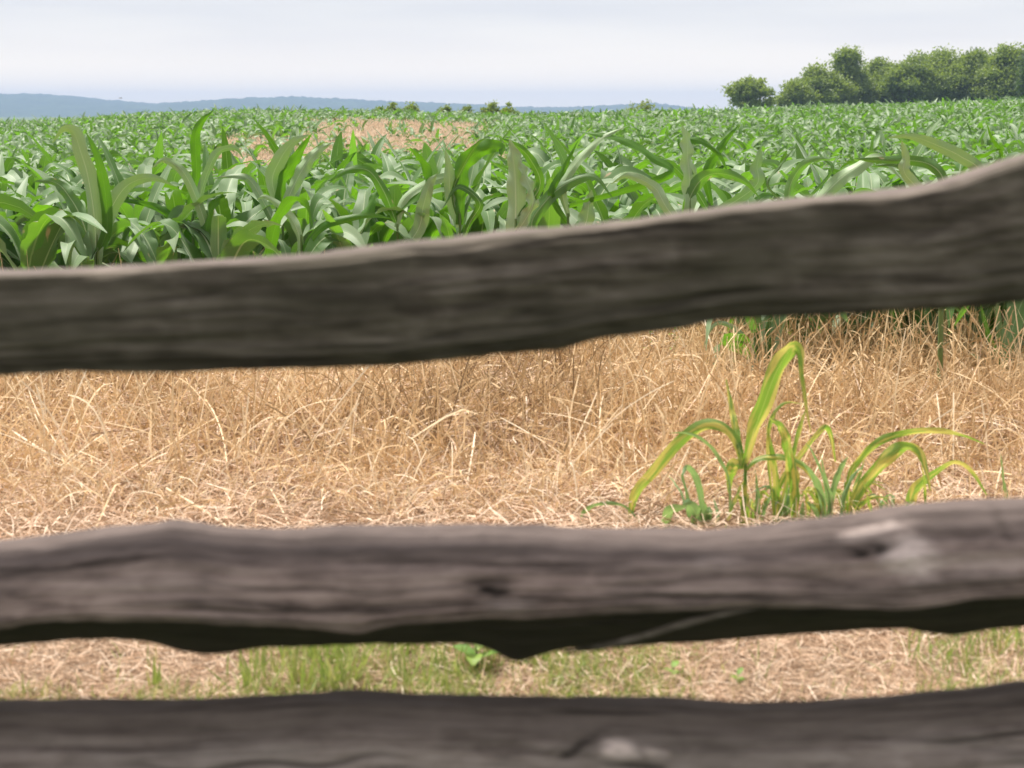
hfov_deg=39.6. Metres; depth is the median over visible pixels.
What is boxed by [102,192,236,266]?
corn plant
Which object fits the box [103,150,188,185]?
corn plant
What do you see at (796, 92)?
tree
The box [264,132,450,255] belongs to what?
corn plant
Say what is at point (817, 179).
corn plant
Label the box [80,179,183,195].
corn plant
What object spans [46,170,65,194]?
corn plant
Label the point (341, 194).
corn plant
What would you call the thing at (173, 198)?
corn plant
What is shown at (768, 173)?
corn plant
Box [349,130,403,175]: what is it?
corn plant
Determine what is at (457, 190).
corn plant
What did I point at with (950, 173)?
corn plant
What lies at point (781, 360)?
volunteer corn
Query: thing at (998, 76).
tree
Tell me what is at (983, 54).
tree
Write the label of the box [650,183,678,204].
corn plant
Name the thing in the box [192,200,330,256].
corn plant
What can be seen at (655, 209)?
corn plant
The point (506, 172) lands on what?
corn plant
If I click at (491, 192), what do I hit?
corn plant
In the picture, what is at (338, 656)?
green grass
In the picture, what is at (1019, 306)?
corn plant
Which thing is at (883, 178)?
corn plant
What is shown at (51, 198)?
corn plant
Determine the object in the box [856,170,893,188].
corn plant
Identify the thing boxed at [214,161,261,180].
corn plant
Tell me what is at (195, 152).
corn plant
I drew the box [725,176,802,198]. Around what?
corn plant
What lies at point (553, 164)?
corn plant
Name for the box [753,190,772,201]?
corn plant
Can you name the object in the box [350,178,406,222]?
corn plant
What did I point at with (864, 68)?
tree
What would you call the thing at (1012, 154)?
corn plant
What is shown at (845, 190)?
corn plant
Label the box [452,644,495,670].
leafy weed
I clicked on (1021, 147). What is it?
corn plant
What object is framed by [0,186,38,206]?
corn plant
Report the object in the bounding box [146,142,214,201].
corn plant
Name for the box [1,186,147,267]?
corn plant
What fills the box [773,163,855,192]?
corn plant
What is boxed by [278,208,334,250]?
corn plant
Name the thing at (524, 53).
sky
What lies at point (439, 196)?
corn plant
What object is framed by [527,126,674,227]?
corn plant
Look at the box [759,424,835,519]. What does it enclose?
volunteer corn
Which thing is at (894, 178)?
corn plant
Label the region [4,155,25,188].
corn plant
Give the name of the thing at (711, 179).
corn plant
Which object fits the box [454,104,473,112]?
bush
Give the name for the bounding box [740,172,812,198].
corn plant
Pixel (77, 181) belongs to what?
corn plant
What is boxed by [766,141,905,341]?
corn plant
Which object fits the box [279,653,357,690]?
grass tuft
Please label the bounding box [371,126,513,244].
corn plant
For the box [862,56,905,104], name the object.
tree
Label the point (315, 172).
corn plant
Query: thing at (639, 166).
corn plant
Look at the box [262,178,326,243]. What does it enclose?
corn plant
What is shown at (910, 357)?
dead grass
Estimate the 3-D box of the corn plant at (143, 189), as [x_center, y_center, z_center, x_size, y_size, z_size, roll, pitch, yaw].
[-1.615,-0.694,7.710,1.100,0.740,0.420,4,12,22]
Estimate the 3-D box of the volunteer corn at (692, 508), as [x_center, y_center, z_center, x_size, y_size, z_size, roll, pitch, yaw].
[0.468,0.299,3.820,0.157,0.202,0.182,4,12,22]
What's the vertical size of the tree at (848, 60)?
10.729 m
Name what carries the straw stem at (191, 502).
on the ground at (718, 649)
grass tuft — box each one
[146,653,159,691]
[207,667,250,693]
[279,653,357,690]
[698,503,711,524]
[738,490,770,524]
[753,485,803,521]
[800,486,826,517]
[836,481,890,512]
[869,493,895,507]
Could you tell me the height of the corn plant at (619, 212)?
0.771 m
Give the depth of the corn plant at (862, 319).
6.33 m
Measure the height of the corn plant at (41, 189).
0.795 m
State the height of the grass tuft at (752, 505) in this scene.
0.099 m
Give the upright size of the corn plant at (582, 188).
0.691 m
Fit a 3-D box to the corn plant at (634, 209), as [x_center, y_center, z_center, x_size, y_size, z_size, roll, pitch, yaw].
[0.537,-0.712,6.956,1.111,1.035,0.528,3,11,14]
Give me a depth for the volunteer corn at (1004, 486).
3.97 m
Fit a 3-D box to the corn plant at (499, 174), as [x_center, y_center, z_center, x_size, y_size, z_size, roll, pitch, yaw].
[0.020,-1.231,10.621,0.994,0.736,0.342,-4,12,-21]
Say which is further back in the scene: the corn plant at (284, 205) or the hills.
the hills
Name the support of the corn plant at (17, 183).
on the ground at (718, 649)
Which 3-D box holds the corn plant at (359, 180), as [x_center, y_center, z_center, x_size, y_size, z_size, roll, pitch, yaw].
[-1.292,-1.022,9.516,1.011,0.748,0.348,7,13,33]
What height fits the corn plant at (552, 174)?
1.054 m
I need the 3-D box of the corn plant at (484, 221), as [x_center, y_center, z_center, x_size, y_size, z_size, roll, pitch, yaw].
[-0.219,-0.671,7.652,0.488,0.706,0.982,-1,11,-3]
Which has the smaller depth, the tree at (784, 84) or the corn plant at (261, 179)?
the corn plant at (261, 179)
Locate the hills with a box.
[0,93,705,116]
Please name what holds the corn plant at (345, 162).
on the ground at (718, 649)
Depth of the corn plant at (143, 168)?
8.30 m
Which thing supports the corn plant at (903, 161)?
on the ground at (718, 649)
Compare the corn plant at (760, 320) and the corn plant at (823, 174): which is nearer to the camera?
the corn plant at (760, 320)
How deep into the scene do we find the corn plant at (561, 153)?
9.83 m
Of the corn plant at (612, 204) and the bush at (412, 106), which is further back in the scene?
the bush at (412, 106)
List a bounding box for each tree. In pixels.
[720,74,778,108]
[773,78,822,107]
[779,75,802,90]
[792,58,864,106]
[824,43,873,104]
[859,58,871,72]
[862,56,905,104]
[872,49,960,103]
[912,43,971,101]
[931,47,990,101]
[956,46,1012,98]
[966,41,1023,101]
[1013,52,1023,98]
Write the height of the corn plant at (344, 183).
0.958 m
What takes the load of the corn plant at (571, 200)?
on the ground at (718, 649)
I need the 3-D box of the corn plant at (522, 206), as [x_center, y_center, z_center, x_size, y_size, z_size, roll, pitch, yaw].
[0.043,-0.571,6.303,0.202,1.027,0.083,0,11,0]
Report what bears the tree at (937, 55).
on the ground at (718, 649)
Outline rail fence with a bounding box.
[0,153,1023,767]
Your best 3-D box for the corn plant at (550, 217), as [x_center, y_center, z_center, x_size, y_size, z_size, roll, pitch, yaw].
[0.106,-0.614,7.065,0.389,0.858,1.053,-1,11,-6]
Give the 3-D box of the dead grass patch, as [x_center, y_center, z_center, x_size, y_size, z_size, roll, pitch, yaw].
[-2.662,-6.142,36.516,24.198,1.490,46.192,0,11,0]
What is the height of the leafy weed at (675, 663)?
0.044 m
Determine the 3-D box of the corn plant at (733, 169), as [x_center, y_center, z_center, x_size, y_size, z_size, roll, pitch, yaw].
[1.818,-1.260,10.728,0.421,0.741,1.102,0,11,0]
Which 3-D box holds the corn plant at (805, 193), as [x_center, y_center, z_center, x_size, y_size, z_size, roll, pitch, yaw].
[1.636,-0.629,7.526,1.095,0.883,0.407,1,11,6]
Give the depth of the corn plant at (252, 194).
7.65 m
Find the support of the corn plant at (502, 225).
on the ground at (718, 649)
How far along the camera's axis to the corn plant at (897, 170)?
10.12 m
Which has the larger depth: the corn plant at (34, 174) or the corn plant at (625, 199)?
the corn plant at (34, 174)
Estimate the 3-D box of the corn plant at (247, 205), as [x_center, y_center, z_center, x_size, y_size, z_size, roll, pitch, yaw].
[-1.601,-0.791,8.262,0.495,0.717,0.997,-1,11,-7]
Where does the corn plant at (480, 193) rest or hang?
on the ground at (718, 649)
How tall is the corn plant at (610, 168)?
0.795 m
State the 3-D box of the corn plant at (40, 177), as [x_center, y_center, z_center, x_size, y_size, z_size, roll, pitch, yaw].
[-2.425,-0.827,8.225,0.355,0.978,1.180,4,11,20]
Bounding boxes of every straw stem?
[165,488,225,525]
[270,489,289,526]
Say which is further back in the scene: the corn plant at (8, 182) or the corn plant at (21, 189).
the corn plant at (8, 182)
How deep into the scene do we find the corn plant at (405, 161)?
10.63 m
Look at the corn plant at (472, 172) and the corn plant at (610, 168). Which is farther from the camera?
the corn plant at (610, 168)
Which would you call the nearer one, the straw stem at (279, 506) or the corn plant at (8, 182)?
the straw stem at (279, 506)
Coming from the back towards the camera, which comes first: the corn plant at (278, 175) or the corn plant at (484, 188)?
the corn plant at (484, 188)
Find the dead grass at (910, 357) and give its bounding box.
[0,247,1023,527]
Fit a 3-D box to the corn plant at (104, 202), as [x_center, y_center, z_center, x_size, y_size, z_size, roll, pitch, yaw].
[-1.861,-0.631,6.449,0.669,1.075,0.142,1,11,4]
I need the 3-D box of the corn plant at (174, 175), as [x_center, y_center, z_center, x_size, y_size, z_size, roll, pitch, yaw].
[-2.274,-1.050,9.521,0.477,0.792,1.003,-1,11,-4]
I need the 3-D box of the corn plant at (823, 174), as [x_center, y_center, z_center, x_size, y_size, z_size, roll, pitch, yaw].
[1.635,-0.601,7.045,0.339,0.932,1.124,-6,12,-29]
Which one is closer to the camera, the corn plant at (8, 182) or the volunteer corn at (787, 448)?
the volunteer corn at (787, 448)
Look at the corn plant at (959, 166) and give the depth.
10.80 m
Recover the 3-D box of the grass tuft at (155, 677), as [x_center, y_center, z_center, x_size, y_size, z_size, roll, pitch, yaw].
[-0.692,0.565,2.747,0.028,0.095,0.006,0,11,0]
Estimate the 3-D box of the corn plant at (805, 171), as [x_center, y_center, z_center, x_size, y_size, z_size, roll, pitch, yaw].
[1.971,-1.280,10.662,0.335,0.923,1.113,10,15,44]
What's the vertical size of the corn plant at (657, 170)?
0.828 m
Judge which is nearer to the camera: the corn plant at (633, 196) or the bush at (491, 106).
the corn plant at (633, 196)
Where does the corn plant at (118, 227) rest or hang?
on the ground at (718, 649)
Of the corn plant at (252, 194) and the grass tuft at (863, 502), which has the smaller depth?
the grass tuft at (863, 502)
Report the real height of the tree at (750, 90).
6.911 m
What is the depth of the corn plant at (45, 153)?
10.62 m
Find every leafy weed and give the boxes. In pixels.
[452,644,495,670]
[661,660,684,674]
[731,667,744,686]
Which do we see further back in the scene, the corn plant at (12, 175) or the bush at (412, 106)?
the bush at (412, 106)
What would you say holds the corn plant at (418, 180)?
on the ground at (718, 649)
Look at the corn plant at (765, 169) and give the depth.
10.42 m
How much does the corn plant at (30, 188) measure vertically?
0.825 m
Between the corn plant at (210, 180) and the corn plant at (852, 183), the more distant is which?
the corn plant at (852, 183)
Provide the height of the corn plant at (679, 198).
0.822 m
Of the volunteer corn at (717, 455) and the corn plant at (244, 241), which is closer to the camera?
the volunteer corn at (717, 455)
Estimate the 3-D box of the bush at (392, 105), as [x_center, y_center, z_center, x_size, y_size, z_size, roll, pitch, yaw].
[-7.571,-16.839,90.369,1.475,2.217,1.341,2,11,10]
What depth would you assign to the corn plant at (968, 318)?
5.96 m
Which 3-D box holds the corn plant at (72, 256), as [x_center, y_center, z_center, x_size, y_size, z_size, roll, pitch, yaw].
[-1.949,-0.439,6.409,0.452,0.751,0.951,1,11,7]
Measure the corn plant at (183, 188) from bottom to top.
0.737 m
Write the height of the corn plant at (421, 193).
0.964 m
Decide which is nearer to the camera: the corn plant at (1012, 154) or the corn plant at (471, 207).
the corn plant at (471, 207)
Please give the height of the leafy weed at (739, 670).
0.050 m
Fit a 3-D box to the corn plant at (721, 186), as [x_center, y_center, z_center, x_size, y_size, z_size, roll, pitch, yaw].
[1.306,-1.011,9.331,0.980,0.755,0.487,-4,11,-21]
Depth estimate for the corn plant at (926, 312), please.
6.23 m
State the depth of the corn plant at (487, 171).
9.47 m
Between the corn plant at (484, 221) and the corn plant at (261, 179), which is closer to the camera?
the corn plant at (484, 221)
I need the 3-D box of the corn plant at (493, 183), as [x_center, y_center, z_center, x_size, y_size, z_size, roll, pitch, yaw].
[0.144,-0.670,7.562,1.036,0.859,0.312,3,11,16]
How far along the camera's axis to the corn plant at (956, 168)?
10.48 m
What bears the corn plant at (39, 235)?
on the ground at (718, 649)
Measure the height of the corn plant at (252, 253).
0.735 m
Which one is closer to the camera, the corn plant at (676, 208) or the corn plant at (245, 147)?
the corn plant at (676, 208)
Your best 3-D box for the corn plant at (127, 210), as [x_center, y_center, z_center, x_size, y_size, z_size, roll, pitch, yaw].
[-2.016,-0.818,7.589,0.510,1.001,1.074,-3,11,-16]
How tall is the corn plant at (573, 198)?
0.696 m
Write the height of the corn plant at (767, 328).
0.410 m
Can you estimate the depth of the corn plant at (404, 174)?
10.46 m
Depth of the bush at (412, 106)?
92.08 m
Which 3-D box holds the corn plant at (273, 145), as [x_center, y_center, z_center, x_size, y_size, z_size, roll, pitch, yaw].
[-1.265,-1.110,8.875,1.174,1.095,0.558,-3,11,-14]
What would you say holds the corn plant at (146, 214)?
on the ground at (718, 649)
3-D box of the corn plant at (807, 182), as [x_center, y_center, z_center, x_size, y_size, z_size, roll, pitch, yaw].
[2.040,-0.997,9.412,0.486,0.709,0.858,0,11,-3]
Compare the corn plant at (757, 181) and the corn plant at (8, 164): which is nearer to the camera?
the corn plant at (757, 181)
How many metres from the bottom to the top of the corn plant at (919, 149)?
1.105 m
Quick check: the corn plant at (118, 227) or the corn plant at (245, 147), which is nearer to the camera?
the corn plant at (118, 227)
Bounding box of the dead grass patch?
[209,116,506,170]
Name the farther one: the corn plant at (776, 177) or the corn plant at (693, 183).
the corn plant at (776, 177)
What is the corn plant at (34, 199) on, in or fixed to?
on the ground at (718, 649)
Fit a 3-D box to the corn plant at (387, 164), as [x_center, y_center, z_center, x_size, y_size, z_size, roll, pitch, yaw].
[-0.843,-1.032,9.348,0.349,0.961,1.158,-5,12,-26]
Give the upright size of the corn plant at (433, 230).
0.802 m
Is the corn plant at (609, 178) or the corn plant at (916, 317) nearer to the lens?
the corn plant at (916, 317)
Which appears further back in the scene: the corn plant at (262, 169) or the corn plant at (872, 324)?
the corn plant at (262, 169)
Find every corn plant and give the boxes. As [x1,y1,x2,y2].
[0,153,20,193]
[0,174,133,208]
[0,180,13,184]
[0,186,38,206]
[0,186,84,268]
[0,196,122,268]
[0,207,106,268]
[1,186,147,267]
[2,166,160,268]
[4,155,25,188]
[7,167,66,189]
[7,174,55,205]
[12,205,52,261]
[15,176,37,202]
[17,159,114,208]
[22,127,107,185]
[23,169,166,220]
[23,171,79,203]
[26,160,141,193]
[26,171,47,206]
[32,124,175,266]
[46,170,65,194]
[49,200,141,267]
[56,174,189,248]
[57,145,184,264]
[62,172,130,186]
[67,164,168,190]
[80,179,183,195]
[97,135,188,260]
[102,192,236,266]
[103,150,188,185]
[111,190,263,223]
[118,189,198,264]
[121,153,201,189]
[124,110,243,248]
[124,209,283,260]
[129,163,163,218]
[129,187,268,250]
[139,185,240,218]
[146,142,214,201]
[146,184,181,195]
[152,157,225,259]
[155,218,286,256]
[159,169,182,195]
[161,164,275,238]
[177,220,365,256]
[179,183,241,202]
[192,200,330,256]
[210,171,267,250]
[213,160,266,189]
[214,127,267,182]
[214,133,330,240]
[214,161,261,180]
[232,132,255,160]
[235,185,266,254]
[240,117,366,193]
[240,161,287,196]
[242,161,265,205]
[243,189,352,246]
[251,159,271,175]
[253,181,347,253]
[257,195,391,255]
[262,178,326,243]
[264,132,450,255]
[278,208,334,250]
[286,181,416,251]
[290,186,412,253]
[304,171,408,198]
[306,163,382,183]
[322,154,380,199]
[323,164,421,176]
[328,148,472,241]
[328,152,355,180]
[329,161,353,248]
[333,176,375,192]
[347,184,477,239]
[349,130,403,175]
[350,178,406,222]
[357,163,405,186]
[358,182,445,213]
[363,177,435,217]
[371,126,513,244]
[373,127,461,234]
[381,151,407,208]
[393,159,422,176]
[399,133,483,233]
[401,179,489,190]
[403,170,414,179]
[433,187,576,227]
[435,139,493,203]
[443,138,504,235]
[462,193,506,234]
[466,188,499,230]
[471,166,680,227]
[474,185,505,210]
[478,159,490,187]
[482,176,570,225]
[487,187,644,225]
[490,161,623,204]
[491,159,598,187]
[491,163,507,169]
[491,171,534,185]
[493,178,563,230]
[498,216,505,230]
[500,138,544,363]
[508,128,577,183]
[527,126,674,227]
[530,122,627,195]
[534,182,579,209]
[550,132,678,225]
[555,160,653,173]
[567,191,578,207]
[567,195,581,201]
[570,183,588,194]
[573,178,732,214]
[579,183,660,205]
[593,168,629,222]
[594,177,682,206]
[600,164,622,170]
[608,203,664,219]
[611,126,759,337]
[626,178,651,214]
[630,167,787,205]
[640,209,649,217]
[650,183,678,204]
[650,190,733,215]
[651,156,680,175]
[665,125,764,208]
[665,181,820,324]
[670,203,682,211]
[675,171,741,191]
[703,316,786,370]
[705,199,847,369]
[711,183,731,198]
[723,152,822,189]
[723,166,768,175]
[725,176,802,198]
[726,159,812,197]
[727,315,832,344]
[730,167,776,183]
[737,171,780,192]
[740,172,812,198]
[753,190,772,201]
[762,182,809,196]
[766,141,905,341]
[767,188,871,197]
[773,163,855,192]
[789,132,864,191]
[803,177,814,190]
[807,171,930,192]
[809,312,905,346]
[813,164,843,194]
[840,118,941,185]
[842,176,891,193]
[843,314,883,341]
[848,168,883,190]
[853,122,1003,384]
[854,309,929,342]
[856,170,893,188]
[866,164,899,172]
[866,171,931,189]
[867,170,933,187]
[878,171,960,189]
[881,169,918,187]
[888,306,1023,352]
[894,309,937,347]
[926,162,962,176]
[931,164,958,180]
[946,303,1003,343]
[954,308,967,325]
[971,303,1023,382]
[978,301,1023,367]
[993,112,1023,152]
[1005,152,1019,158]
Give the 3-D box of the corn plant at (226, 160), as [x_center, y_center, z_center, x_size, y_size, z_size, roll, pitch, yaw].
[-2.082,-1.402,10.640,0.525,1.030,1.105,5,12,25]
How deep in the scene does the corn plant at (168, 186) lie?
8.26 m
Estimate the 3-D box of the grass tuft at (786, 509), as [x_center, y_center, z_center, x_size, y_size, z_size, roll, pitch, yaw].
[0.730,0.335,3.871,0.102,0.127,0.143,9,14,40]
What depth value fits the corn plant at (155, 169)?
9.97 m
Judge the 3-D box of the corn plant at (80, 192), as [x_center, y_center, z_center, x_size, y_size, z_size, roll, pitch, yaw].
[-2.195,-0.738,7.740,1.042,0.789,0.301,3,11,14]
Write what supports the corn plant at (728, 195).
on the ground at (718, 649)
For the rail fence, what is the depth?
1.54 m
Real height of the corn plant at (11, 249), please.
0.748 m
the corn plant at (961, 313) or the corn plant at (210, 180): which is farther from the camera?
the corn plant at (210, 180)
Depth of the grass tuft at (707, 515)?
3.86 m
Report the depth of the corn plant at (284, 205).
6.26 m
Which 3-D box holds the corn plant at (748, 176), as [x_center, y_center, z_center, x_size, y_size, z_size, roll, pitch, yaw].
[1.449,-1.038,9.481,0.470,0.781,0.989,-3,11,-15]
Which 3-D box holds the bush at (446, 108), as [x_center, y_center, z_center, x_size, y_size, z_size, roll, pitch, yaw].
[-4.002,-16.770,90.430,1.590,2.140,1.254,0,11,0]
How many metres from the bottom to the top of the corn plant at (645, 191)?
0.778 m
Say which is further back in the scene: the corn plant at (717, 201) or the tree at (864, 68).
the tree at (864, 68)
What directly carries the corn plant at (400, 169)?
on the ground at (718, 649)
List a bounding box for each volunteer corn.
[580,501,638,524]
[628,341,824,527]
[661,465,719,527]
[674,432,783,524]
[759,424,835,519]
[766,401,805,522]
[800,444,864,518]
[846,427,983,513]
[905,460,986,503]
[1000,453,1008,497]
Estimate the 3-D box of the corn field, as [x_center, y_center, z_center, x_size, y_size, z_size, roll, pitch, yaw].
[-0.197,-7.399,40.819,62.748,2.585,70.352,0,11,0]
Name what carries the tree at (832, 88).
on the ground at (718, 649)
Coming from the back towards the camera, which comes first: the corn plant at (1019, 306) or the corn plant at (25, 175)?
the corn plant at (25, 175)
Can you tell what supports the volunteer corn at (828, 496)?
on the ground at (718, 649)
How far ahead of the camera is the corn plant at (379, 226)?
6.84 m
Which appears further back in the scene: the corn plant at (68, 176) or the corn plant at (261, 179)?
the corn plant at (68, 176)
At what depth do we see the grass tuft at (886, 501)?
3.93 m
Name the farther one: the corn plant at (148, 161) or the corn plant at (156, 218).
the corn plant at (148, 161)
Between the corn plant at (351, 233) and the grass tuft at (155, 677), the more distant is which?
the corn plant at (351, 233)
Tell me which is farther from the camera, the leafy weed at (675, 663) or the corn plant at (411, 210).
the corn plant at (411, 210)
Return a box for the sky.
[0,0,1023,110]
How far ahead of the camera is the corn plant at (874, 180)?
8.87 m
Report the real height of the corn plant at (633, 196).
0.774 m
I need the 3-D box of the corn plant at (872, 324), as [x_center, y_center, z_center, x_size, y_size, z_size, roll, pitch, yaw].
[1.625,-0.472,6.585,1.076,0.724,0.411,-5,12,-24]
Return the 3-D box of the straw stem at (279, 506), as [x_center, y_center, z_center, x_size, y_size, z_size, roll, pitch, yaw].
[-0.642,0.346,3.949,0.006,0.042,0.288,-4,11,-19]
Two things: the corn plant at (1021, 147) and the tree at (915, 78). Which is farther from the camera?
the tree at (915, 78)
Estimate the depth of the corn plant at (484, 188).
8.55 m
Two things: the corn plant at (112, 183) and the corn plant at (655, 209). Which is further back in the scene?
the corn plant at (112, 183)
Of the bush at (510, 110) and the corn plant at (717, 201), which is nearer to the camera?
the corn plant at (717, 201)
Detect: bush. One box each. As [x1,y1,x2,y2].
[381,102,398,110]
[400,101,422,111]
[436,103,453,112]
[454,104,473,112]
[477,99,501,113]
[500,101,519,113]
[619,101,638,109]
[637,99,655,110]
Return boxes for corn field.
[0,95,1023,237]
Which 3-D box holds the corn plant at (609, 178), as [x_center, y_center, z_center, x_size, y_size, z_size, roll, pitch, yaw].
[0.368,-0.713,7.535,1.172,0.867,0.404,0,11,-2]
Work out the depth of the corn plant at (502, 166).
10.52 m
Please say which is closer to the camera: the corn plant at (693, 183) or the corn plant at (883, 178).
the corn plant at (693, 183)
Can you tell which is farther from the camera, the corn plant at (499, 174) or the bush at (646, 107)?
the bush at (646, 107)
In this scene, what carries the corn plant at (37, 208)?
on the ground at (718, 649)
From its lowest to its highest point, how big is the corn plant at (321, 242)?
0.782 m
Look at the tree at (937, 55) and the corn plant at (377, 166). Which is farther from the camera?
the tree at (937, 55)
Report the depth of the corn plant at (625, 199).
8.85 m
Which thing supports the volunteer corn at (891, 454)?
on the ground at (718, 649)
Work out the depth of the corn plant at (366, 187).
9.45 m
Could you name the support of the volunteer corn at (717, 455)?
on the ground at (718, 649)
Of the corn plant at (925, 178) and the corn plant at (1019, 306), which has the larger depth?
the corn plant at (925, 178)
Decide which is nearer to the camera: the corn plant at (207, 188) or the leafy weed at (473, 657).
the leafy weed at (473, 657)
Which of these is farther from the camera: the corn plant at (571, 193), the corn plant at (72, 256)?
the corn plant at (571, 193)
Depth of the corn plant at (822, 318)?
6.07 m
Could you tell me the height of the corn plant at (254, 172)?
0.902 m
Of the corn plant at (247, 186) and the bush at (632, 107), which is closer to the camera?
the corn plant at (247, 186)
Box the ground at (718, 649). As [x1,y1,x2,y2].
[0,117,1023,701]
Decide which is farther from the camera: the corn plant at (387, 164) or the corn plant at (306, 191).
the corn plant at (387, 164)
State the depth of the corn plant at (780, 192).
8.28 m
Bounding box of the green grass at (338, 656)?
[0,334,1023,700]
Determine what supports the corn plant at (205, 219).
on the ground at (718, 649)
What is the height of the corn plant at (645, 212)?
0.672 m
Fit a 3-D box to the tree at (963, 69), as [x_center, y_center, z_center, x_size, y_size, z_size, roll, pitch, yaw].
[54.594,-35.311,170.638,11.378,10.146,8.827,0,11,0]
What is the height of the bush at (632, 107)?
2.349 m
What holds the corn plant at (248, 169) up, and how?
on the ground at (718, 649)
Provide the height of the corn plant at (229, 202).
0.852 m
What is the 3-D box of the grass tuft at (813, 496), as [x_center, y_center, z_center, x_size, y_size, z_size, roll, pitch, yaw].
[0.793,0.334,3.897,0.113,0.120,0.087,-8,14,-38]
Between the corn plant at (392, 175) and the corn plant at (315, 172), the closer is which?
the corn plant at (392, 175)
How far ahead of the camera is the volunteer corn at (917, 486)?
3.92 m
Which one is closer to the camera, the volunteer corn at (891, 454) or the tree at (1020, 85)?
the volunteer corn at (891, 454)
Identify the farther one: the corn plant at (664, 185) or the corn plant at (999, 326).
the corn plant at (664, 185)

